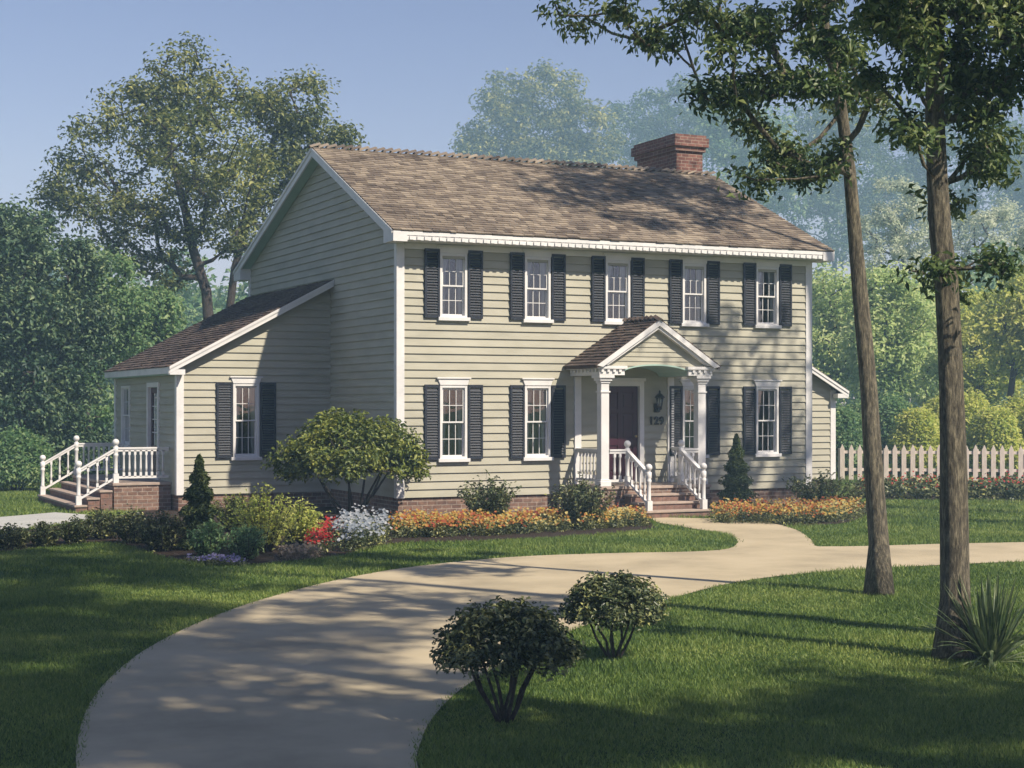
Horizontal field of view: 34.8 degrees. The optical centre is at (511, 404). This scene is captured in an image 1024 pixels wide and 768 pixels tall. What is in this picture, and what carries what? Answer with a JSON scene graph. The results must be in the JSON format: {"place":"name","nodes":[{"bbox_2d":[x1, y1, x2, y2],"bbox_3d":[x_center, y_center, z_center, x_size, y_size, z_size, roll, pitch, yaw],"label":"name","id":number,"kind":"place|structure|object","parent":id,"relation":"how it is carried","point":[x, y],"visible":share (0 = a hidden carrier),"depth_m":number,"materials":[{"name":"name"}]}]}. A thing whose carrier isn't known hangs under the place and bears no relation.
{"place":"outdoors","nodes":[
{"label":"outdoors","id":0,"kind":"place"},
{"bbox_2d":[0,423,1023,767],"bbox_3d":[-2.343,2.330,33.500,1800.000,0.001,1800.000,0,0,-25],"label":"ground","id":1,"kind":"structure","parent":0,"point":[578,667],"depth_m":14.49,"materials":[{"name":"green plant"}]},
{"bbox_2d":[0,265,24,398],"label":"grove tree","id":2,"kind":"object","parent":1,"relation":"on","point":[2,301],"visible":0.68,"depth_m":46.04,"materials":[{"name":"green plant"}]},
{"bbox_2d":[0,424,58,490],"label":"woodland bush","id":3,"kind":"object","parent":1,"relation":"on","point":[23,450],"visible":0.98,"depth_m":43.52,"materials":[{"name":"green plant"}]},
{"bbox_2d":[0,205,65,434],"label":"grove tree","id":4,"kind":"object","parent":1,"relation":"on","point":[51,222],"visible":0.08,"depth_m":49.83,"materials":[{"name":"green plant"}]},
{"bbox_2d":[0,193,80,485],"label":"grove tree","id":5,"kind":"object","parent":1,"relation":"on","point":[24,330],"visible":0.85,"depth_m":46.59,"materials":[{"name":"green plant"}]},
{"bbox_2d":[0,512,86,529],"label":"walkway","id":6,"kind":"structure","parent":1,"relation":"on","point":[21,521],"depth_m":33.31,"materials":[{"name":"concrete"}]},
{"bbox_2d":[35,427,87,482],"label":"woodland bush","id":7,"kind":"object","parent":1,"relation":"on","point":[63,461],"visible":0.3,"depth_m":48.56,"materials":[{"name":"green plant"}]},
{"bbox_2d":[14,230,124,480],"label":"grove tree","id":8,"kind":"object","parent":1,"relation":"on","point":[99,321],"visible":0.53,"depth_m":48.67,"materials":[{"name":"green plant"}]},
{"bbox_2d":[39,248,113,293],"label":"tree","id":9,"kind":"object","parent":1,"relation":"on","point":[51,274],"visible":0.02,"depth_m":226.65,"materials":[{"name":"green plant"}]},
{"bbox_2d":[79,426,113,474],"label":"woodland bush","id":10,"kind":"object","parent":1,"relation":"on","point":[105,438],"visible":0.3,"depth_m":51.58,"materials":[{"name":"green plant"}]},
{"bbox_2d":[51,243,159,473],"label":"grove tree","id":11,"kind":"object","parent":1,"relation":"on","point":[119,294],"visible":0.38,"depth_m":51.82,"materials":[{"name":"green plant"}]},
{"bbox_2d":[104,283,188,364],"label":"grove tree","id":12,"kind":"object","parent":1,"relation":"on","point":[163,326],"visible":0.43,"depth_m":54.66,"materials":[{"name":"green plant"}]},
{"bbox_2d":[21,31,290,319],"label":"tall tree","id":13,"kind":"object","parent":1,"relation":"on","point":[162,122],"visible":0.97,"depth_m":55.47,"materials":[{"name":"green plant"}]},
{"bbox_2d":[173,260,236,311],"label":"tree","id":14,"kind":"object","parent":1,"relation":"on","point":[214,295],"visible":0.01,"depth_m":209.14,"materials":[{"name":"green plant"}]},
{"bbox_2d":[226,64,369,306],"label":"tall tree","id":15,"kind":"object","parent":1,"relation":"on","point":[290,130],"visible":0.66,"depth_m":58.62,"materials":[{"name":"green plant"}]},
{"bbox_2d":[0,507,653,563],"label":"planting bed","id":16,"kind":"object","parent":1,"relation":"on","point":[261,557],"visible":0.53,"depth_m":28.35,"materials":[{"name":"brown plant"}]},
{"bbox_2d":[0,522,35,548],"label":"bed shrub","id":17,"kind":"object","parent":16,"relation":"on","point":[15,538],"visible":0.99,"depth_m":26.27,"materials":[{"name":"green plant"}]},
{"bbox_2d":[26,519,65,546],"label":"bed shrub","id":18,"kind":"object","parent":16,"relation":"on","point":[47,535],"visible":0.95,"depth_m":26.73,"materials":[{"name":"green plant"}]},
{"bbox_2d":[57,514,100,543],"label":"bed shrub","id":19,"kind":"object","parent":16,"relation":"on","point":[76,530],"visible":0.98,"depth_m":27.32,"materials":[{"name":"green plant"}]},
{"bbox_2d":[84,504,125,539],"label":"bed shrub","id":20,"kind":"object","parent":16,"relation":"on","point":[103,528],"visible":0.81,"depth_m":28.15,"materials":[{"name":"green plant"}]},
{"bbox_2d":[103,503,158,543],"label":"bed shrub","id":21,"kind":"object","parent":16,"relation":"on","point":[125,527],"visible":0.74,"depth_m":27.28,"materials":[{"name":"green plant"}]},
{"bbox_2d":[131,509,190,551],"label":"bed shrub","id":22,"kind":"object","parent":16,"relation":"on","point":[162,534],"visible":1,"depth_m":25.84,"materials":[{"name":"green plant"}]},
{"bbox_2d":[174,453,226,549],"bbox_3d":[-5.060,1.565,26.427,1.029,1.570,1.031,0,0,-25],"label":"conical evergreen","id":23,"kind":"object","parent":16,"relation":"on","point":[199,509],"visible":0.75,"depth_m":26.27,"materials":[{"name":"green plant"}]},
{"bbox_2d":[186,518,226,556],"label":"bed shrub","id":24,"kind":"object","parent":16,"relation":"on","point":[207,540],"visible":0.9,"depth_m":24.80,"materials":[{"name":"green plant"}]},
{"bbox_2d":[183,552,249,565],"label":"purple flowers","id":25,"kind":"object","parent":16,"relation":"on","point":[219,558],"visible":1,"depth_m":23.78,"materials":[{"name":"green plant"}]},
{"bbox_2d":[211,492,265,531],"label":"bed shrub","id":26,"kind":"object","parent":16,"relation":"on","point":[232,501],"visible":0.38,"depth_m":29.85,"materials":[{"name":"green plant"}]},
{"bbox_2d":[221,522,269,558],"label":"bed shrub","id":27,"kind":"object","parent":16,"relation":"on","point":[247,543],"visible":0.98,"depth_m":24.54,"materials":[{"name":"green plant"}]},
{"bbox_2d":[217,482,304,551],"bbox_3d":[-3.989,1.778,25.914,1.432,1.116,1.384,0,0,-25],"label":"bed shrub","id":28,"kind":"object","parent":16,"relation":"on","point":[275,528],"visible":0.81,"depth_m":25.86,"materials":[{"name":"green plant"}]},
{"bbox_2d":[273,540,323,560],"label":"pink plumes","id":29,"kind":"object","parent":16,"relation":"on","point":[293,551],"visible":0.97,"depth_m":24.58,"materials":[{"name":"plant"}]},
{"bbox_2d":[277,496,330,544],"bbox_3d":[-3.541,1.920,27.124,0.955,0.831,0.905,0,0,36],"label":"bed shrub","id":30,"kind":"object","parent":16,"relation":"on","point":[307,521],"visible":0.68,"depth_m":26.98,"materials":[{"name":"green plant"}]},
{"bbox_2d":[300,515,343,553],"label":"red flowers","id":31,"kind":"object","parent":16,"relation":"on","point":[323,534],"visible":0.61,"depth_m":26.14,"materials":[{"name":"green plant"}]},
{"bbox_2d":[260,406,435,515],"bbox_3d":[-3.170,1.204,32.205,3.464,2.354,3.109,0,0,-25],"label":"corner shrub","id":32,"kind":"object","parent":16,"relation":"on","point":[373,446],"visible":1,"depth_m":31.55,"materials":[{"name":"green plant"}]},
{"bbox_2d":[327,503,402,551],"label":"white flowers","id":33,"kind":"object","parent":16,"relation":"on","point":[357,530],"visible":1,"depth_m":26.77,"materials":[{"name":"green plant"}]},
{"bbox_2d":[457,469,521,516],"bbox_3d":[-0.452,1.791,31.796,1.246,1.086,1.314,0,0,15],"label":"foundation shrub","id":34,"kind":"object","parent":16,"relation":"on","point":[495,500],"visible":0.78,"depth_m":31.61,"materials":[{"name":"green plant"}]},
{"bbox_2d":[387,502,652,537],"bbox_3d":[0.226,2.158,30.803,6.416,0.411,3.205,0,0,-25],"label":"flower border","id":35,"kind":"object","parent":16,"relation":"on","point":[434,524],"visible":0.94,"depth_m":29.91,"materials":[{"name":"orange plant"}]},
{"bbox_2d":[544,471,615,528],"bbox_3d":[1.275,1.793,30.797,1.330,1.083,1.317,0,0,-25],"label":"foundation shrub","id":36,"kind":"object","parent":16,"relation":"on","point":[578,501],"visible":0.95,"depth_m":30.63,"materials":[{"name":"green plant"}]},
{"bbox_2d":[37,133,849,518],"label":"house","id":37,"kind":"structure","parent":1,"relation":"on","point":[639,335],"depth_m":36.14,"materials":[{"name":"paint"}]},
{"bbox_2d":[120,386,130,446],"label":"window","id":38,"kind":"structure","parent":37,"relation":"in","point":[125,390],"depth_m":40.59,"materials":[{"name":"white glass"}]},
{"bbox_2d":[151,388,156,475],"bbox_3d":[-8.221,0.643,37.761,0.042,2.086,0.930,0,0,-25],"label":"door","id":39,"kind":"structure","parent":37,"relation":"in","point":[153,390],"depth_m":37.85,"materials":[{"name":"paint"}]},
{"bbox_2d":[229,376,262,460],"bbox_3d":[-5.938,0.300,36.403,0.750,1.868,0.216,0,0,-26],"label":"window","id":40,"kind":"structure","parent":37,"relation":"in","point":[252,383],"depth_m":36.42,"materials":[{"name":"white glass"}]},
{"bbox_2d":[436,377,470,461],"bbox_3d":[-1.235,0.310,34.038,0.770,1.762,0.216,0,0,-26],"label":"window","id":41,"kind":"structure","parent":37,"relation":"in","point":[460,384],"depth_m":34.07,"materials":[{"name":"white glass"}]},
{"bbox_2d":[437,245,470,320],"bbox_3d":[-1.235,-2.530,34.038,0.770,1.565,0.216,0,0,-26],"label":"window","id":42,"kind":"structure","parent":37,"relation":"in","point":[445,250],"depth_m":34.06,"materials":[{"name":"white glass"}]},
{"bbox_2d":[521,378,554,460],"bbox_3d":[0.530,0.310,34.879,0.770,1.762,0.216,0,0,-26],"label":"window","id":43,"kind":"structure","parent":37,"relation":"in","point":[543,385],"depth_m":34.92,"materials":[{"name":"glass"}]},
{"bbox_2d":[522,249,554,322],"bbox_3d":[0.530,-2.530,34.879,0.770,1.565,0.216,0,0,-26],"label":"window","id":44,"kind":"structure","parent":37,"relation":"in","point":[533,254],"depth_m":34.91,"materials":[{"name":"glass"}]},
{"bbox_2d":[603,252,633,324],"bbox_3d":[2.294,-2.530,35.721,0.770,1.565,0.216,0,0,-26],"label":"window","id":45,"kind":"structure","parent":37,"relation":"in","point":[624,271],"depth_m":35.75,"materials":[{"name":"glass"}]},
{"bbox_2d":[609,387,637,480],"bbox_3d":[2.370,0.643,35.767,0.900,2.086,0.105,0,0,-26],"label":"door","id":46,"kind":"structure","parent":37,"relation":"in","point":[623,401],"depth_m":35.83,"materials":[{"name":"paint"}]},
{"bbox_2d":[679,379,709,457],"bbox_3d":[4.059,0.310,36.562,0.770,1.762,0.216,0,0,-26],"label":"window","id":47,"kind":"structure","parent":37,"relation":"in","point":[686,383],"depth_m":36.47,"materials":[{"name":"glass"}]},
{"bbox_2d":[680,256,709,326],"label":"window","id":48,"kind":"structure","parent":37,"relation":"in","point":[700,274],"depth_m":36.60,"materials":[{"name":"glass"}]},
{"bbox_2d":[753,380,781,456],"bbox_3d":[5.823,0.310,37.404,0.770,1.762,0.216,0,0,-26],"label":"window","id":49,"kind":"structure","parent":37,"relation":"in","point":[771,386],"depth_m":37.46,"materials":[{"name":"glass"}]},
{"bbox_2d":[754,259,781,328],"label":"window","id":50,"kind":"structure","parent":37,"relation":"in","point":[773,278],"depth_m":37.44,"materials":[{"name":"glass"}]},
{"bbox_2d":[429,595,589,723],"bbox_3d":[-0.038,1.881,11.998,1.239,0.973,1.111,0,0,-25],"label":"rounded bush","id":51,"kind":"object","parent":1,"relation":"on","point":[525,635],"visible":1,"depth_m":11.75,"materials":[{"name":"green plant"}]},
{"bbox_2d":[15,238,1023,435],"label":"woodland","id":52,"kind":"object","parent":1,"relation":"on","point":[194,315],"depth_m":107.89,"materials":[{"name":"green plant"}]},
{"bbox_2d":[448,57,629,168],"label":"tree","id":53,"kind":"object","parent":1,"relation":"on","point":[505,116],"visible":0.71,"depth_m":221.99,"materials":[{"name":"green plant"}]},
{"bbox_2d":[556,569,671,660],"bbox_3d":[0.954,1.932,14.892,1.074,0.873,0.983,0,0,-25],"label":"rounded bush","id":54,"kind":"object","parent":1,"relation":"on","point":[625,599],"visible":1,"depth_m":14.70,"materials":[{"name":"green plant"}]},
{"bbox_2d":[596,71,739,169],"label":"tree","id":55,"kind":"object","parent":1,"relation":"on","point":[667,113],"visible":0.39,"depth_m":264.30,"materials":[{"name":"green plant"}]},
{"bbox_2d":[532,0,908,595],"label":"slender tree","id":56,"kind":"object","parent":1,"relation":"on","point":[749,26],"visible":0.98,"depth_m":19.91,"materials":[{"name":"plant"}]},
{"bbox_2d":[689,91,813,220],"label":"tree","id":57,"kind":"object","parent":1,"relation":"on","point":[722,142],"visible":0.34,"depth_m":235.75,"materials":[{"name":"green plant"}]},
{"bbox_2d":[710,494,866,525],"bbox_3d":[6.016,2.321,37.321,4.205,0.001,12.148,0,0,13],"label":"planting bed","id":58,"kind":"object","parent":1,"relation":"on","point":[827,523],"visible":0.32,"depth_m":32.22,"materials":[{"name":"brown soil"}]},
{"bbox_2d":[711,433,759,508],"bbox_3d":[4.888,1.480,35.555,1.130,1.741,1.141,0,0,-25],"label":"conical evergreen","id":59,"kind":"object","parent":58,"relation":"on","point":[737,481],"visible":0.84,"depth_m":35.38,"materials":[{"name":"green plant"}]},
{"bbox_2d":[703,496,866,524],"bbox_3d":[5.947,2.140,33.549,5.150,0.448,3.274,0,0,-25],"label":"flower border","id":60,"kind":"object","parent":58,"relation":"on","point":[808,511],"visible":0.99,"depth_m":32.49,"materials":[{"name":"orange plant"}]},
{"bbox_2d":[781,469,863,502],"bbox_3d":[6.925,1.880,36.277,1.918,0.913,2.011,0,0,-25],"label":"foundation shrub","id":61,"kind":"object","parent":58,"relation":"on","point":[825,486],"visible":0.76,"depth_m":36.06,"materials":[{"name":"green plant"}]},
{"bbox_2d":[765,98,914,296],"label":"tree","id":62,"kind":"object","parent":1,"relation":"on","point":[832,204],"visible":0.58,"depth_m":244.47,"materials":[{"name":"green plant"}]},
{"bbox_2d":[836,403,863,475],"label":"woodland bush","id":63,"kind":"object","parent":1,"relation":"on","point":[848,428],"visible":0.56,"depth_m":52.43,"materials":[{"name":"green plant"}]},
{"bbox_2d":[812,261,897,403],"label":"woodland tree","id":64,"kind":"object","parent":1,"relation":"on","point":[830,313],"visible":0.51,"depth_m":71.93,"materials":[{"name":"green plant"}]},
{"bbox_2d":[849,398,863,467],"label":"woodland bush","id":65,"kind":"object","parent":1,"relation":"on","point":[856,404],"visible":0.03,"depth_m":56.43,"materials":[{"name":"green plant"}]},
{"bbox_2d":[832,261,938,404],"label":"woodland tree","id":66,"kind":"object","parent":1,"relation":"on","point":[896,346],"visible":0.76,"depth_m":65.25,"materials":[{"name":"green plant"}]},
{"bbox_2d":[878,391,913,472],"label":"woodland bush","id":67,"kind":"object","parent":1,"relation":"on","point":[889,408],"visible":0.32,"depth_m":54.33,"materials":[{"name":"green plant"}]},
{"bbox_2d":[845,174,956,286],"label":"woodland tree","id":68,"kind":"object","parent":1,"relation":"on","point":[900,241],"visible":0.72,"depth_m":104.66,"materials":[{"name":"green plant"}]},
{"bbox_2d":[781,0,1023,659],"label":"thick tree","id":69,"kind":"object","parent":1,"relation":"on","point":[918,30],"visible":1,"depth_m":14.94,"materials":[{"name":"plant"}]},
{"bbox_2d":[885,404,939,475],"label":"woodland bush","id":70,"kind":"object","parent":1,"relation":"on","point":[915,428],"visible":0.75,"depth_m":52.48,"materials":[{"name":"green plant"}]},
{"bbox_2d":[852,90,987,269],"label":"tree","id":71,"kind":"object","parent":1,"relation":"on","point":[914,161],"visible":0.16,"depth_m":256.01,"materials":[{"name":"green plant"}]},
{"bbox_2d":[921,395,939,425],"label":"woodland bush","id":72,"kind":"object","parent":1,"relation":"on","point":[934,404],"visible":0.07,"depth_m":56.28,"materials":[{"name":"green plant"}]},
{"bbox_2d":[889,280,972,410],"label":"woodland tree","id":73,"kind":"object","parent":1,"relation":"on","point":[922,397],"visible":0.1,"depth_m":76.15,"materials":[{"name":"green plant"}]},
{"bbox_2d":[853,469,1023,500],"bbox_3d":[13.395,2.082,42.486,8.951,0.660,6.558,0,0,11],"label":"fence flowers","id":74,"kind":"object","parent":1,"relation":"on","point":[1006,487],"visible":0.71,"depth_m":40.69,"materials":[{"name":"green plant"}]},
{"bbox_2d":[838,444,1023,480],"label":"picket fence","id":75,"kind":"object","parent":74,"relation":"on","point":[930,452],"visible":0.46,"depth_m":49.29,"materials":[{"name":"paint"}]},
{"bbox_2d":[913,574,1023,672],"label":"spiky plant","id":76,"kind":"object","parent":1,"relation":"on","point":[991,640],"visible":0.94,"depth_m":14.60,"materials":[{"name":"green plant"}]},
{"bbox_2d":[927,286,1023,405],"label":"woodland tree","id":77,"kind":"object","parent":1,"relation":"on","point":[973,360],"visible":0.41,"depth_m":67.50,"materials":[{"name":"green plant"}]},
{"bbox_2d":[964,390,989,473],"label":"woodland bush","id":78,"kind":"object","parent":1,"relation":"on","point":[974,403],"visible":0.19,"depth_m":54.43,"materials":[{"name":"green plant"}]},
{"bbox_2d":[945,105,1023,243],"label":"tree","id":79,"kind":"object","parent":1,"relation":"on","point":[1016,196],"visible":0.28,"depth_m":245.06,"materials":[{"name":"green plant"}]},
{"bbox_2d":[951,194,1023,289],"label":"woodland tree","id":80,"kind":"object","parent":1,"relation":"on","point":[1003,215],"visible":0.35,"depth_m":109.98,"materials":[{"name":"green plant"}]},
{"bbox_2d":[965,267,1023,405],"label":"woodland tree","id":81,"kind":"object","parent":1,"relation":"on","point":[1003,322],"visible":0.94,"depth_m":63.48,"materials":[{"name":"green plant"}]},
{"bbox_2d":[966,403,1023,476],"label":"woodland bush","id":82,"kind":"object","parent":1,"relation":"on","point":[994,426],"visible":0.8,"depth_m":52.52,"materials":[{"name":"green plant"}]},
{"bbox_2d":[997,392,1023,468],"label":"woodland bush","id":83,"kind":"object","parent":1,"relation":"on","point":[1016,407],"visible":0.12,"depth_m":56.42,"materials":[{"name":"green plant"}]},
{"bbox_2d":[1016,403,1023,446],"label":"woodland bush","id":84,"kind":"object","parent":1,"relation":"on","point":[1021,424],"visible":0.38,"depth_m":54.74,"materials":[{"name":"green plant"}]},
{"bbox_2d":[0,0,1023,404],"label":"sky","id":85,"kind":"structure","parent":0,"point":[407,70],"materials":[{"name":"blue"}]},
{"bbox_2d":[76,517,1023,767],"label":"driveway","id":86,"kind":"structure","parent":0,"point":[340,673],"depth_m":14.92,"materials":[{"name":"concrete"}]}
]}

